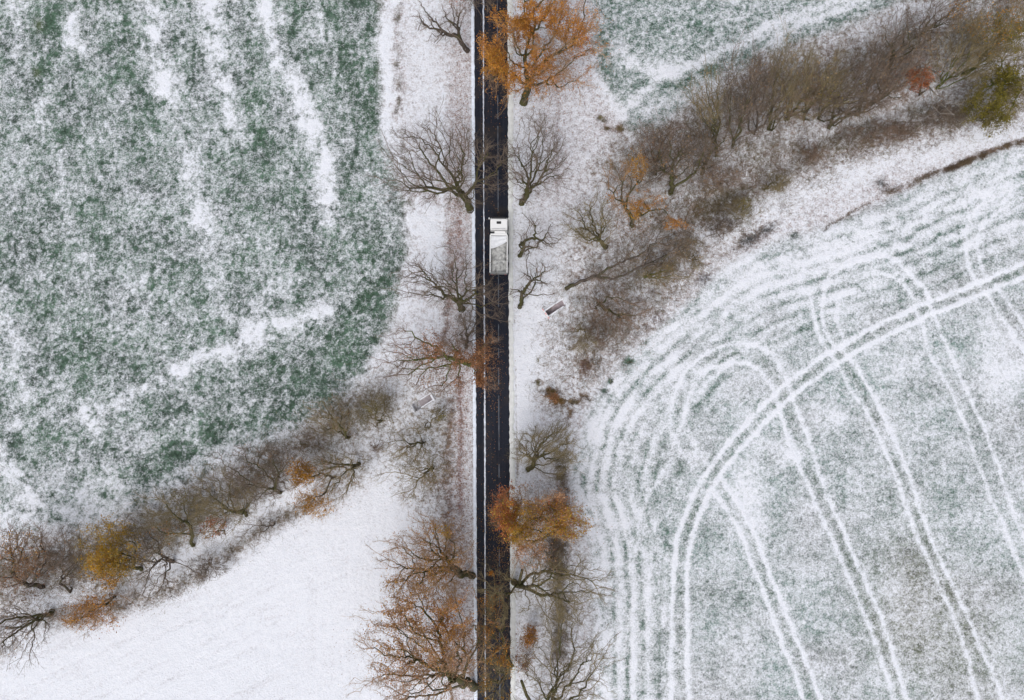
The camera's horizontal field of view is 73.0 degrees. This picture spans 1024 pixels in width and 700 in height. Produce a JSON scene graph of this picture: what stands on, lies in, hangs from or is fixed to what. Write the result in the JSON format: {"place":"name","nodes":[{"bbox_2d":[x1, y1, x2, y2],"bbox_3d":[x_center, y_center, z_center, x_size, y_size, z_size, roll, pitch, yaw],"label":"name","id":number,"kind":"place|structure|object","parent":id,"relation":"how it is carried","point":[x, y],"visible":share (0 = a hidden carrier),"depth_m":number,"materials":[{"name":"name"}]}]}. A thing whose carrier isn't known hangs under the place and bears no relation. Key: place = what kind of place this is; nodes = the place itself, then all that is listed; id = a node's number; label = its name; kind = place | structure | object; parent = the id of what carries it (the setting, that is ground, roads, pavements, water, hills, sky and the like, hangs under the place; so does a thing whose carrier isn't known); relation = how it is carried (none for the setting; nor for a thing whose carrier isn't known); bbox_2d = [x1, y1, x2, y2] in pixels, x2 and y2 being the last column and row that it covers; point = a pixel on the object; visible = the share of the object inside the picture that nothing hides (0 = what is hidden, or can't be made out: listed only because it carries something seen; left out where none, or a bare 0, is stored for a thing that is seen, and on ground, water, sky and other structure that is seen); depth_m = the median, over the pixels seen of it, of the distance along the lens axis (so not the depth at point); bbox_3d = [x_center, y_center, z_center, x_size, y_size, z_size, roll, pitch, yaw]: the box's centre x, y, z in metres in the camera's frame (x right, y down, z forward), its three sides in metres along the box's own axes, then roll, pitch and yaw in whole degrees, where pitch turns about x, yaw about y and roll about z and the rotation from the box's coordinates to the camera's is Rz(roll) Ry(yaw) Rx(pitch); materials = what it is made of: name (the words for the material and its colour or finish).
{"place":"outdoors","nodes":[
{"label":"outdoors","id":0,"kind":"place"},
{"bbox_2d":[0,0,409,532],"bbox_3d":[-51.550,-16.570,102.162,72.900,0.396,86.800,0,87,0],"label":"field northwest","id":1,"kind":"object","parent":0,"point":[204,242],"visible":0.99,"depth_m":102.24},
{"bbox_2d":[0,477,446,699],"bbox_3d":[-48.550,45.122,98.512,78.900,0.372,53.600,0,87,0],"label":"snowy field","id":2,"kind":"structure","parent":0,"point":[269,618],"depth_m":98.78,"materials":[{"name":"white snow"}]},
{"bbox_2d":[0,357,453,667],"bbox_3d":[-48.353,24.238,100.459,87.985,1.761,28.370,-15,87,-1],"label":"hedge bank","id":3,"kind":"structure","parent":0,"point":[428,505],"depth_m":99.95,"materials":[{"name":"white snow"}]},
{"bbox_2d":[0,600,61,676],"bbox_3d":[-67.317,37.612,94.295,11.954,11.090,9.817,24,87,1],"label":"bare tree","id":4,"kind":"object","parent":3,"relation":"on","point":[38,617],"visible":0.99,"depth_m":94.08,"materials":[{"name":"brown plant"}]},
{"bbox_2d":[0,516,73,604],"bbox_3d":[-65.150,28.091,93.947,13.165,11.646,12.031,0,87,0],"label":"autumn tree","id":5,"kind":"object","parent":3,"relation":"on","point":[30,568],"visible":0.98,"depth_m":92.70,"materials":[{"name":"brown plant"}]},
{"bbox_2d":[40,521,97,595],"bbox_3d":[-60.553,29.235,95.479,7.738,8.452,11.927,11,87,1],"label":"bare tree","id":6,"kind":"object","parent":3,"relation":"on","point":[65,575],"visible":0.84,"depth_m":94.94,"materials":[{"name":"brown plant"}]},
{"bbox_2d":[43,588,138,638],"bbox_3d":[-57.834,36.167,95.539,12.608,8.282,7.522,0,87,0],"label":"autumn tree","id":7,"kind":"object","parent":3,"relation":"on","point":[103,604],"visible":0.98,"depth_m":94.68,"materials":[{"name":"brown plant"}]},
{"bbox_2d":[68,512,157,595],"bbox_3d":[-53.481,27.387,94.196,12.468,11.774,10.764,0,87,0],"label":"autumn tree","id":8,"kind":"object","parent":3,"relation":"on","point":[111,558],"visible":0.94,"depth_m":92.28,"materials":[{"name":"golden yellow twig"},{"name":"leaves"},{"name":"bark"}]},
{"bbox_2d":[114,505,213,607],"bbox_3d":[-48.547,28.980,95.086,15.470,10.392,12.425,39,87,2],"label":"bare tree","id":9,"kind":"object","parent":3,"relation":"on","point":[168,559],"visible":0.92,"depth_m":94.45,"materials":[{"name":"brown plant"}]},
{"bbox_2d":[125,483,211,552],"bbox_3d":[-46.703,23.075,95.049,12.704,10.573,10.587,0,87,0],"label":"shrub","id":10,"kind":"object","parent":3,"relation":"on","point":[191,533],"visible":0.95,"depth_m":94.22,"materials":[{"name":"brown plant"}]},
{"bbox_2d":[184,552,232,583],"bbox_3d":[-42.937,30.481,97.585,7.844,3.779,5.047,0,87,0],"label":"shrub","id":11,"kind":"object","parent":3,"relation":"on","point":[219,562],"visible":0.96,"depth_m":97.32,"materials":[{"name":"grey plant"}]},
{"bbox_2d":[0,347,420,616],"bbox_3d":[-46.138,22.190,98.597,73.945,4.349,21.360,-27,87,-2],"label":"thicket","id":12,"kind":"object","parent":3,"relation":"on","point":[237,484],"visible":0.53,"depth_m":99.38,"materials":[{"name":"brown plant"}]},
{"bbox_2d":[195,515,235,546],"bbox_3d":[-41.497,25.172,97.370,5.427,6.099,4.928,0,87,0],"label":"shrub","id":13,"kind":"object","parent":3,"relation":"on","point":[217,532],"visible":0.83,"depth_m":96.23,"materials":[{"name":"brown plant"}]},
{"bbox_2d":[183,459,269,543],"bbox_3d":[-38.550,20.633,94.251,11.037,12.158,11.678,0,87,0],"label":"bare tree","id":14,"kind":"object","parent":3,"relation":"on","point":[237,511],"visible":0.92,"depth_m":93.25,"materials":[{"name":"brown plant"}]},
{"bbox_2d":[0,333,467,631],"bbox_3d":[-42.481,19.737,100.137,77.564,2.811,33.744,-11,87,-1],"label":"undergrowth","id":15,"kind":"object","parent":3,"relation":"on","point":[135,597],"visible":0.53,"depth_m":99.58,"materials":[{"name":"brown plant"}]},
{"bbox_2d":[232,518,275,544],"bbox_3d":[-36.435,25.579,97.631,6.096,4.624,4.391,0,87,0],"label":"shrub","id":16,"kind":"object","parent":3,"relation":"on","point":[263,525],"visible":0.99,"depth_m":97.39,"materials":[{"name":"brown plant"}]},
{"bbox_2d":[204,439,306,516],"bbox_3d":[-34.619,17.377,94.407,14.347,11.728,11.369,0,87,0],"label":"bare tree","id":17,"kind":"object","parent":3,"relation":"on","point":[276,482],"visible":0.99,"depth_m":93.29,"materials":[{"name":"brown plant"}]},
{"bbox_2d":[284,452,341,520],"bbox_3d":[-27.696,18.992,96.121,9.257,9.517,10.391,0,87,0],"label":"autumn tree","id":18,"kind":"object","parent":3,"relation":"on","point":[300,472],"visible":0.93,"depth_m":95.39,"materials":[{"name":"brown plant"}]},
{"bbox_2d":[298,444,371,506],"bbox_3d":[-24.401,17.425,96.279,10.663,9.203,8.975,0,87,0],"label":"bare tree","id":19,"kind":"object","parent":3,"relation":"on","point":[355,466],"visible":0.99,"depth_m":95.66,"materials":[{"name":"brown plant"}]},
{"bbox_2d":[0,0,669,699],"bbox_3d":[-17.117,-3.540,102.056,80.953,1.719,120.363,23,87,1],"label":"leaf litter","id":20,"kind":"object","parent":3,"relation":"on","point":[450,402],"visible":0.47,"depth_m":100.21,"materials":[{"name":"brown plant"}]},
{"bbox_2d":[302,393,368,440],"bbox_3d":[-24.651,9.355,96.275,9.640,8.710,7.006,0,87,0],"label":"shrub","id":21,"kind":"object","parent":3,"relation":"on","point":[320,416],"visible":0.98,"depth_m":96.13,"materials":[{"name":"brown plant"}]},
{"bbox_2d":[349,388,398,432],"bbox_3d":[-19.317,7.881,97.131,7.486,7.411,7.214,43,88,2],"label":"shrub","id":22,"kind":"object","parent":3,"relation":"on","point":[376,410],"visible":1,"depth_m":96.38,"materials":[{"name":"brown plant"}]},
{"bbox_2d":[368,438,383,452],"bbox_3d":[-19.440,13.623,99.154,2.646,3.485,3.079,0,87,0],"label":"shrub","id":23,"kind":"object","parent":3,"relation":"on","point":[372,446],"visible":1,"depth_m":98.95,"materials":[{"name":"grey plant"}]},
{"bbox_2d":[377,390,399,425],"bbox_3d":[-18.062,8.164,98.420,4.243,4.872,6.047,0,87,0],"label":"shrub","id":24,"kind":"object","parent":3,"relation":"on","point":[387,402],"visible":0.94,"depth_m":98.23,"materials":[{"name":"grey plant"}]},
{"bbox_2d":[376,420,434,465],"bbox_3d":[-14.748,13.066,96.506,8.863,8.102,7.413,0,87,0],"label":"bare tree","id":25,"kind":"object","parent":3,"relation":"on","point":[410,446],"visible":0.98,"depth_m":96.15,"materials":[{"name":"brown plant"}]},
{"bbox_2d":[371,445,454,504],"bbox_3d":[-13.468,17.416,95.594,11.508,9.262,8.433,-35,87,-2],"label":"bare tree","id":26,"kind":"object","parent":3,"relation":"on","point":[431,468],"visible":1,"depth_m":95.01,"materials":[{"name":"brown plant"}]},
{"bbox_2d":[418,392,434,407],"bbox_3d":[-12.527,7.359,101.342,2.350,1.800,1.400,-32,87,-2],"label":"culvert","id":27,"kind":"object","parent":3,"relation":"on","point":[426,400],"visible":0.87,"depth_m":101.03,"materials":[{"name":"concrete"}]},
{"bbox_2d":[412,403,453,435],"bbox_3d":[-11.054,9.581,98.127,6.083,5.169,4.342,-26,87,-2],"label":"shrub","id":28,"kind":"object","parent":3,"relation":"on","point":[435,412],"visible":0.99,"depth_m":97.70,"materials":[{"name":"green plant"}]},
{"bbox_2d":[474,0,510,699],"bbox_3d":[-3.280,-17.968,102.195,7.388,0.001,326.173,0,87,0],"label":"road","id":29,"kind":"structure","parent":0,"point":[500,449],"depth_m":101.11,"materials":[{"name":"black asphalt"}]},
{"bbox_2d":[471,3,476,699],"bbox_3d":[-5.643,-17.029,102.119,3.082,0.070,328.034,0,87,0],"label":"road edge snow","id":30,"kind":"structure","parent":29,"relation":"on","point":[473,314],"depth_m":101.22,"materials":[{"name":"white snow"}]},
{"bbox_2d":[482,1,485,696],"bbox_3d":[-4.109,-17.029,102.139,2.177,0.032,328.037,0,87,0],"label":"road line","id":31,"kind":"object","parent":29,"relation":"on","point":[484,363],"visible":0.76,"depth_m":100.52,"materials":[{"name":"white paint"}]},
{"bbox_2d":[497,0,499,697],"bbox_3d":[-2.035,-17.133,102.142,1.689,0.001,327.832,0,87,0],"label":"road trace","id":32,"kind":"object","parent":29,"relation":"on","point":[498,348],"visible":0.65,"depth_m":101.11,"materials":[{"name":"black asphalt"}]},
{"bbox_2d":[488,217,509,274],"bbox_3d":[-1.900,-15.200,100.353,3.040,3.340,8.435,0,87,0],"label":"tipper truck","id":33,"kind":"object","parent":29,"relation":"on","point":[498,244],"visible":1,"depth_m":99.54,"materials":[{"name":"white paint"}]},
{"bbox_2d":[507,0,516,699],"bbox_3d":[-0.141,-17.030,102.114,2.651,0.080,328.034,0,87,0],"label":"road edge snow","id":34,"kind":"structure","parent":29,"relation":"on","point":[511,372],"depth_m":101.02,"materials":[{"name":"white snow"}]},
{"bbox_2d":[323,0,1023,699],"bbox_3d":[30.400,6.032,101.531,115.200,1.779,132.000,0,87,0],"label":"verge","id":35,"kind":"structure","parent":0,"point":[419,70],"depth_m":102.42,"materials":[{"name":"white snow"}]},
{"bbox_2d":[364,509,480,613],"bbox_3d":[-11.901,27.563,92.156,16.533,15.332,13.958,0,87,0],"label":"autumn tree","id":36,"kind":"object","parent":35,"relation":"on","point":[457,571],"visible":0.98,"depth_m":90.51,"materials":[{"name":"brown plant"}]},
{"bbox_2d":[342,568,510,699],"bbox_3d":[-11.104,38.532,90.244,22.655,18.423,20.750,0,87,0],"label":"autumn tree","id":37,"kind":"object","parent":35,"relation":"on","point":[449,671],"visible":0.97,"depth_m":88.28,"materials":[{"name":"brown plant"}]},
{"bbox_2d":[365,317,504,401],"bbox_3d":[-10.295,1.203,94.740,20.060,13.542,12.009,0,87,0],"label":"autumn tree","id":38,"kind":"object","parent":35,"relation":"on","point":[472,363],"visible":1,"depth_m":93.20,"materials":[{"name":"brown plant"}]},
{"bbox_2d":[407,0,469,52],"bbox_3d":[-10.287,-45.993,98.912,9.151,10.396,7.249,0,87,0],"label":"bare tree","id":39,"kind":"object","parent":35,"relation":"on","point":[457,35],"visible":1,"depth_m":98.19,"materials":[{"name":"brown plant"}]},
{"bbox_2d":[373,242,511,324],"bbox_3d":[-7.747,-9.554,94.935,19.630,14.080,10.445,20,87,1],"label":"bare tree","id":40,"kind":"object","parent":35,"relation":"on","point":[460,302],"visible":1,"depth_m":94.36,"materials":[{"name":"brown plant"}]},
{"bbox_2d":[360,96,525,217],"bbox_3d":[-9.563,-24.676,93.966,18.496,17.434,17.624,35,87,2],"label":"bare tree","id":41,"kind":"object","parent":35,"relation":"on","point":[462,195],"visible":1,"depth_m":92.95,"materials":[{"name":"brown plant"}]},
{"bbox_2d":[451,304,490,348],"bbox_3d":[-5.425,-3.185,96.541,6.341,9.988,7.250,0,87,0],"label":"bare tree","id":42,"kind":"object","parent":35,"relation":"on","point":[471,332],"visible":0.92,"depth_m":96.28,"materials":[{"name":"brown plant"}]},
{"bbox_2d":[444,0,500,23],"bbox_3d":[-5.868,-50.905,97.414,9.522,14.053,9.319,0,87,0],"label":"autumn tree","id":43,"kind":"object","parent":35,"relation":"on","point":[472,1],"visible":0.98,"depth_m":97.72,"materials":[{"name":"brown plant"}]},
{"bbox_2d":[470,571,514,699],"bbox_3d":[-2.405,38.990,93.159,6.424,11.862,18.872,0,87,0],"label":"autumn tree","id":44,"kind":"object","parent":35,"relation":"on","point":[508,666],"visible":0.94,"depth_m":91.53,"materials":[{"name":"brown plant"}]},
{"bbox_2d":[511,651,543,679],"bbox_3d":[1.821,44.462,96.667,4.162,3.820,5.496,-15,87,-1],"label":"shrub","id":45,"kind":"object","parent":35,"relation":"on","point":[519,662],"visible":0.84,"depth_m":96.59,"materials":[{"name":"brown plant"}]},
{"bbox_2d":[520,622,541,649],"bbox_3d":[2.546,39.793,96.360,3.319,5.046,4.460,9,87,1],"label":"shrub","id":46,"kind":"object","parent":35,"relation":"on","point":[528,638],"visible":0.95,"depth_m":95.62,"materials":[{"name":"brown plant"}]},
{"bbox_2d":[508,253,557,308],"bbox_3d":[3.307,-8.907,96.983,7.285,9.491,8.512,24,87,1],"label":"bare tree","id":47,"kind":"object","parent":35,"relation":"on","point":[522,292],"visible":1,"depth_m":96.37,"materials":[{"name":"brown plant"}]},
{"bbox_2d":[495,107,574,206],"bbox_3d":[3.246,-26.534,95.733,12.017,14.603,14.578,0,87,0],"label":"bare tree","id":48,"kind":"object","parent":35,"relation":"on","point":[526,194],"visible":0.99,"depth_m":94.63,"materials":[{"name":"brown plant"}]},
{"bbox_2d":[515,209,564,258],"bbox_3d":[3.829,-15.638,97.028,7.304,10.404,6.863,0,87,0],"label":"bare tree","id":49,"kind":"object","parent":35,"relation":"on","point":[523,245],"visible":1,"depth_m":96.52,"materials":[{"name":"brown plant"}]},
{"bbox_2d":[482,478,599,574],"bbox_3d":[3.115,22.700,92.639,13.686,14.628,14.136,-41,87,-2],"label":"autumn tree","id":50,"kind":"object","parent":35,"relation":"on","point":[515,532],"visible":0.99,"depth_m":90.03,"materials":[{"name":"orange plant"}]},
{"bbox_2d":[471,542,616,639],"bbox_3d":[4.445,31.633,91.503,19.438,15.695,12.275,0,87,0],"label":"bare tree","id":51,"kind":"object","parent":35,"relation":"on","point":[519,583],"visible":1,"depth_m":90.04,"materials":[{"name":"brown plant"}]},
{"bbox_2d":[474,0,616,117],"bbox_3d":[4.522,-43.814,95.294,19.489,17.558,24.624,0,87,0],"label":"autumn tree","id":52,"kind":"object","parent":35,"relation":"on","point":[518,23],"visible":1,"depth_m":92.63,"materials":[{"name":"orange plant"}]},
{"bbox_2d":[508,418,589,483],"bbox_3d":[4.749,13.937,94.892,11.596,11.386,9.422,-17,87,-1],"label":"bare tree","id":53,"kind":"object","parent":35,"relation":"on","point":[521,448],"visible":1,"depth_m":93.94,"materials":[{"name":"brown plant"}]},
{"bbox_2d":[542,298,563,318],"bbox_3d":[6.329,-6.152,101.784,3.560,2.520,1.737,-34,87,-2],"label":"culvert","id":54,"kind":"object","parent":35,"relation":"on","point":[554,307],"visible":0.99,"depth_m":101.94,"materials":[{"name":"concrete"}]},
{"bbox_2d":[540,537,569,583],"bbox_3d":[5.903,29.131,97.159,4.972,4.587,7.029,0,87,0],"label":"shrub","id":55,"kind":"object","parent":35,"relation":"on","point":[555,549],"visible":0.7,"depth_m":96.89,"materials":[{"name":"brown plant"}]},
{"bbox_2d":[549,447,578,485],"bbox_3d":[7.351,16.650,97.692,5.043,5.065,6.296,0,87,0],"label":"shrub","id":56,"kind":"object","parent":35,"relation":"on","point":[561,468],"visible":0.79,"depth_m":97.32,"materials":[{"name":"brown plant"}]},
{"bbox_2d":[511,600,621,699],"bbox_3d":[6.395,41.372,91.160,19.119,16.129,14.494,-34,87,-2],"label":"bare tree","id":57,"kind":"object","parent":35,"relation":"on","point":[552,693],"visible":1,"depth_m":90.11,"materials":[{"name":"brown plant"}]},
{"bbox_2d":[590,0,899,134],"bbox_3d":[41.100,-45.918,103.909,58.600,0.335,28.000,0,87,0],"label":"snowy field","id":58,"kind":"structure","parent":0,"point":[662,45],"depth_m":103.94,"materials":[{"name":"white snow"}]},
{"bbox_2d":[528,0,1023,425],"bbox_3d":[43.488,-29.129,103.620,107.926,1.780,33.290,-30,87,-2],"label":"hedge bank","id":59,"kind":"structure","parent":0,"point":[803,195],"depth_m":102.63,"materials":[{"name":"white snow"}]},
{"bbox_2d":[540,387,565,405],"bbox_3d":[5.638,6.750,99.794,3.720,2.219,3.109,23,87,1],"label":"shrub","id":60,"kind":"object","parent":59,"relation":"on","point":[551,395],"visible":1,"depth_m":99.60,"materials":[{"name":"brown plant"}]},
{"bbox_2d":[560,320,597,355],"bbox_3d":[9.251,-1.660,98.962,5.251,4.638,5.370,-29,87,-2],"label":"shrub","id":61,"kind":"object","parent":59,"relation":"on","point":[582,343],"visible":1,"depth_m":98.45,"materials":[{"name":"brown plant"}]},
{"bbox_2d":[555,180,617,250],"bbox_3d":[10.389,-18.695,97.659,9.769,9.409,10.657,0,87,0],"label":"bare tree","id":62,"kind":"object","parent":59,"relation":"on","point":[604,246],"visible":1,"depth_m":96.93,"materials":[{"name":"brown plant"}]},
{"bbox_2d":[583,313,634,349],"bbox_3d":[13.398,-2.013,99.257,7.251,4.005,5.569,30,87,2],"label":"shrub","id":63,"kind":"object","parent":59,"relation":"on","point":[603,343],"visible":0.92,"depth_m":99.07,"materials":[{"name":"brown plant"}]},
{"bbox_2d":[575,283,658,340],"bbox_3d":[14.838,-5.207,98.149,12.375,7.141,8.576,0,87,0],"label":"bare tree","id":64,"kind":"object","parent":59,"relation":"on","point":[604,308],"visible":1,"depth_m":97.76,"materials":[{"name":"brown plant"}]},
{"bbox_2d":[564,224,701,290],"bbox_3d":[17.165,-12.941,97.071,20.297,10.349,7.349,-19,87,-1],"label":"bare tree","id":65,"kind":"object","parent":59,"relation":"on","point":[598,276],"visible":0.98,"depth_m":96.34,"materials":[{"name":"brown plant"}]},
{"bbox_2d":[598,145,693,229],"bbox_3d":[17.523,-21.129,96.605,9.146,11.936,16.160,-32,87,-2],"label":"autumn tree","id":66,"kind":"object","parent":59,"relation":"on","point":[636,214],"visible":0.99,"depth_m":96.24,"materials":[{"name":"brown plant"}]},
{"bbox_2d":[622,118,692,176],"bbox_3d":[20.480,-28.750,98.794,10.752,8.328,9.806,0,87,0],"label":"bare tree","id":67,"kind":"object","parent":59,"relation":"on","point":[651,134],"visible":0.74,"depth_m":98.39,"materials":[{"name":"brown plant"}]},
{"bbox_2d":[636,253,693,293],"bbox_3d":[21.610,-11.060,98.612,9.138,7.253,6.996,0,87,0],"label":"bare tree","id":68,"kind":"object","parent":59,"relation":"on","point":[658,274],"visible":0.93,"depth_m":98.14,"materials":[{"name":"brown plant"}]},
{"bbox_2d":[639,121,733,197],"bbox_3d":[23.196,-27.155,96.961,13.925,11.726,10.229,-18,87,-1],"label":"bare tree","id":69,"kind":"object","parent":59,"relation":"on","point":[672,177],"visible":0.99,"depth_m":96.38,"materials":[{"name":"brown plant"}]},
{"bbox_2d":[668,230,710,275],"bbox_3d":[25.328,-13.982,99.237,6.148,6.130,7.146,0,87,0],"label":"shrub","id":70,"kind":"object","parent":59,"relation":"on","point":[692,260],"visible":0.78,"depth_m":98.92,"materials":[{"name":"brown plant"}]},
{"bbox_2d":[673,52,743,157],"bbox_3d":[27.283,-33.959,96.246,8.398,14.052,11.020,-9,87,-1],"label":"bare tree","id":71,"kind":"object","parent":59,"relation":"on","point":[716,107],"visible":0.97,"depth_m":95.56,"materials":[{"name":"brown plant"}]},
{"bbox_2d":[681,105,746,175],"bbox_3d":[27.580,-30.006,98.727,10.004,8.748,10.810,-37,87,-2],"label":"bare tree","id":72,"kind":"object","parent":59,"relation":"on","point":[710,144],"visible":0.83,"depth_m":97.59,"materials":[{"name":"brown plant"}]},
{"bbox_2d":[696,156,747,197],"bbox_3d":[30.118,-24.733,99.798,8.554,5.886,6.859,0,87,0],"label":"shrub","id":73,"kind":"object","parent":59,"relation":"on","point":[724,175],"visible":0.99,"depth_m":99.23,"materials":[{"name":"brown plant"}]},
{"bbox_2d":[700,214,746,239],"bbox_3d":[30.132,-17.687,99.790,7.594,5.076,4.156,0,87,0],"label":"shrub","id":74,"kind":"object","parent":59,"relation":"on","point":[723,226],"visible":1,"depth_m":99.33,"materials":[{"name":"plant"}]},
{"bbox_2d":[721,195,766,225],"bbox_3d":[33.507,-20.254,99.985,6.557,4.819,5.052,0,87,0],"label":"shrub","id":75,"kind":"object","parent":59,"relation":"on","point":[742,206],"visible":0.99,"depth_m":99.69,"materials":[{"name":"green plant"}]},
{"bbox_2d":[713,22,799,146],"bbox_3d":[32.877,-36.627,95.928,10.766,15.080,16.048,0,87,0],"label":"bare tree","id":76,"kind":"object","parent":59,"relation":"on","point":[744,112],"visible":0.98,"depth_m":94.98,"materials":[{"name":"brown plant"}]},
{"bbox_2d":[723,46,795,134],"bbox_3d":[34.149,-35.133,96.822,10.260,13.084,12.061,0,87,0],"label":"bare tree","id":77,"kind":"object","parent":59,"relation":"on","point":[755,103],"visible":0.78,"depth_m":95.91,"materials":[{"name":"brown plant"}]},
{"bbox_2d":[519,0,1023,666],"bbox_3d":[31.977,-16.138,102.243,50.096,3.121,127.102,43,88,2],"label":"undergrowth","id":78,"kind":"object","parent":59,"relation":"on","point":[745,188],"visible":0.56,"depth_m":102.51,"materials":[{"name":"brown plant"}]},
{"bbox_2d":[762,169,794,194],"bbox_3d":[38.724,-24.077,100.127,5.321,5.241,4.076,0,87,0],"label":"shrub","id":79,"kind":"object","parent":59,"relation":"on","point":[780,185],"visible":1,"depth_m":99.73,"materials":[{"name":"brown plant"}]},
{"bbox_2d":[536,0,1023,376],"bbox_3d":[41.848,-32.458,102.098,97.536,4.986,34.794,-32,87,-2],"label":"thicket","id":80,"kind":"object","parent":59,"relation":"on","point":[747,161],"visible":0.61,"depth_m":102.50,"materials":[{"name":"brown plant"}]},
{"bbox_2d":[753,10,830,130],"bbox_3d":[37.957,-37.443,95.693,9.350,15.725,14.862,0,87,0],"label":"bare tree","id":81,"kind":"object","parent":59,"relation":"on","point":[781,90],"visible":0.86,"depth_m":93.99,"materials":[{"name":"brown plant"}]},
{"bbox_2d":[772,64,831,128],"bbox_3d":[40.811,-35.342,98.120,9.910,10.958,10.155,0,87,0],"label":"bare tree","id":82,"kind":"object","parent":59,"relation":"on","point":[791,111],"visible":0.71,"depth_m":97.31,"materials":[{"name":"brown plant"}]},
{"bbox_2d":[799,138,829,164],"bbox_3d":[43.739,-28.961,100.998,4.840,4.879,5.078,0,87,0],"label":"shrub","id":83,"kind":"object","parent":59,"relation":"on","point":[813,157],"visible":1,"depth_m":100.44,"materials":[{"name":"brown plant"}]},
{"bbox_2d":[783,30,863,122],"bbox_3d":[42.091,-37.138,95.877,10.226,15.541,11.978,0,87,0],"label":"bare tree","id":84,"kind":"object","parent":59,"relation":"on","point":[821,76],"visible":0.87,"depth_m":94.61,"materials":[{"name":"brown plant"}]},
{"bbox_2d":[807,30,894,124],"bbox_3d":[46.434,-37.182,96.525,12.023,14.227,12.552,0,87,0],"label":"bare tree","id":85,"kind":"object","parent":59,"relation":"on","point":[865,95],"visible":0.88,"depth_m":94.92,"materials":[{"name":"brown plant"}]},
{"bbox_2d":[815,78,911,131],"bbox_3d":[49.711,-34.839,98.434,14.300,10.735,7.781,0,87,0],"label":"bare tree","id":86,"kind":"object","parent":59,"relation":"on","point":[843,118],"visible":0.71,"depth_m":98.04,"materials":[{"name":"brown plant"}]},
{"bbox_2d":[838,20,930,119],"bbox_3d":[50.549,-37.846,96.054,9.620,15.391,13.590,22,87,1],"label":"bare tree","id":87,"kind":"object","parent":59,"relation":"on","point":[885,67],"visible":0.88,"depth_m":94.45,"materials":[{"name":"brown plant"}]},
{"bbox_2d":[845,117,923,145],"bbox_3d":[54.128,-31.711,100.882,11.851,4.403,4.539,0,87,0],"label":"shrub","id":88,"kind":"object","parent":59,"relation":"on","point":[902,133],"visible":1,"depth_m":100.53,"materials":[{"name":"plant"}]},
{"bbox_2d":[852,49,938,119],"bbox_3d":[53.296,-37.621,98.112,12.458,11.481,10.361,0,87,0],"label":"bare tree","id":89,"kind":"object","parent":59,"relation":"on","point":[907,81],"visible":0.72,"depth_m":96.28,"materials":[{"name":"brown plant"}]},
{"bbox_2d":[853,0,954,73],"bbox_3d":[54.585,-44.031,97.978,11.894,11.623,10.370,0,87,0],"label":"bare tree","id":90,"kind":"object","parent":59,"relation":"on","point":[918,35],"visible":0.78,"depth_m":97.14,"materials":[{"name":"brown plant"}]},
{"bbox_2d":[883,64,949,95],"bbox_3d":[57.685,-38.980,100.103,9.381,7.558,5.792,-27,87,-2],"label":"autumn tree","id":91,"kind":"object","parent":59,"relation":"on","point":[925,83],"visible":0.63,"depth_m":98.87,"materials":[{"name":"brown plant"}]},
{"bbox_2d":[898,96,967,130],"bbox_3d":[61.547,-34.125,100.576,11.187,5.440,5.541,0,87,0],"label":"shrub","id":92,"kind":"object","parent":59,"relation":"on","point":[958,118],"visible":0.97,"depth_m":100.00,"materials":[{"name":"plant"}]},
{"bbox_2d":[895,24,971,118],"bbox_3d":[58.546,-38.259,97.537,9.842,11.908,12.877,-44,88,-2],"label":"bare tree","id":93,"kind":"object","parent":59,"relation":"on","point":[933,70],"visible":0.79,"depth_m":96.96,"materials":[{"name":"brown plant"}]},
{"bbox_2d":[903,0,977,49],"bbox_3d":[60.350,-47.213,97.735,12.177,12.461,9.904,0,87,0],"label":"bare tree","id":94,"kind":"object","parent":59,"relation":"on","point":[957,4],"visible":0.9,"depth_m":96.72,"materials":[{"name":"brown plant"}]},
{"bbox_2d":[914,2,1023,91],"bbox_3d":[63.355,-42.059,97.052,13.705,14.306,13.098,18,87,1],"label":"bare tree","id":95,"kind":"object","parent":59,"relation":"on","point":[991,44],"visible":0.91,"depth_m":95.59,"materials":[{"name":"brown plant"}]},
{"bbox_2d":[941,0,1023,79],"bbox_3d":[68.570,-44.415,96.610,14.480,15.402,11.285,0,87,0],"label":"bare tree","id":96,"kind":"object","parent":59,"relation":"on","point":[1017,37],"visible":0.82,"depth_m":95.31,"materials":[{"name":"brown plant"}]},
{"bbox_2d":[953,29,1023,137],"bbox_3d":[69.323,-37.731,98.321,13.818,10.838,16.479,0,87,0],"label":"autumn tree","id":97,"kind":"object","parent":59,"relation":"on","point":[1009,76],"visible":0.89,"depth_m":96.97,"materials":[{"name":"green plant"}]},
{"bbox_2d":[569,143,1023,699],"bbox_3d":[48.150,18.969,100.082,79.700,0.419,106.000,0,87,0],"label":"field","id":98,"kind":"structure","parent":0,"point":[801,465],"depth_m":100.19,"materials":[{"name":"white snow"}]},
{"bbox_2d":[879,137,1023,196],"bbox_3d":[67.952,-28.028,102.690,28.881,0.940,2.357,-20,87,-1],"label":"dry grass","id":99,"kind":"structure","parent":98,"relation":"on","point":[967,162],"depth_m":102.80,"materials":[{"name":"brown plant"}]}
]}

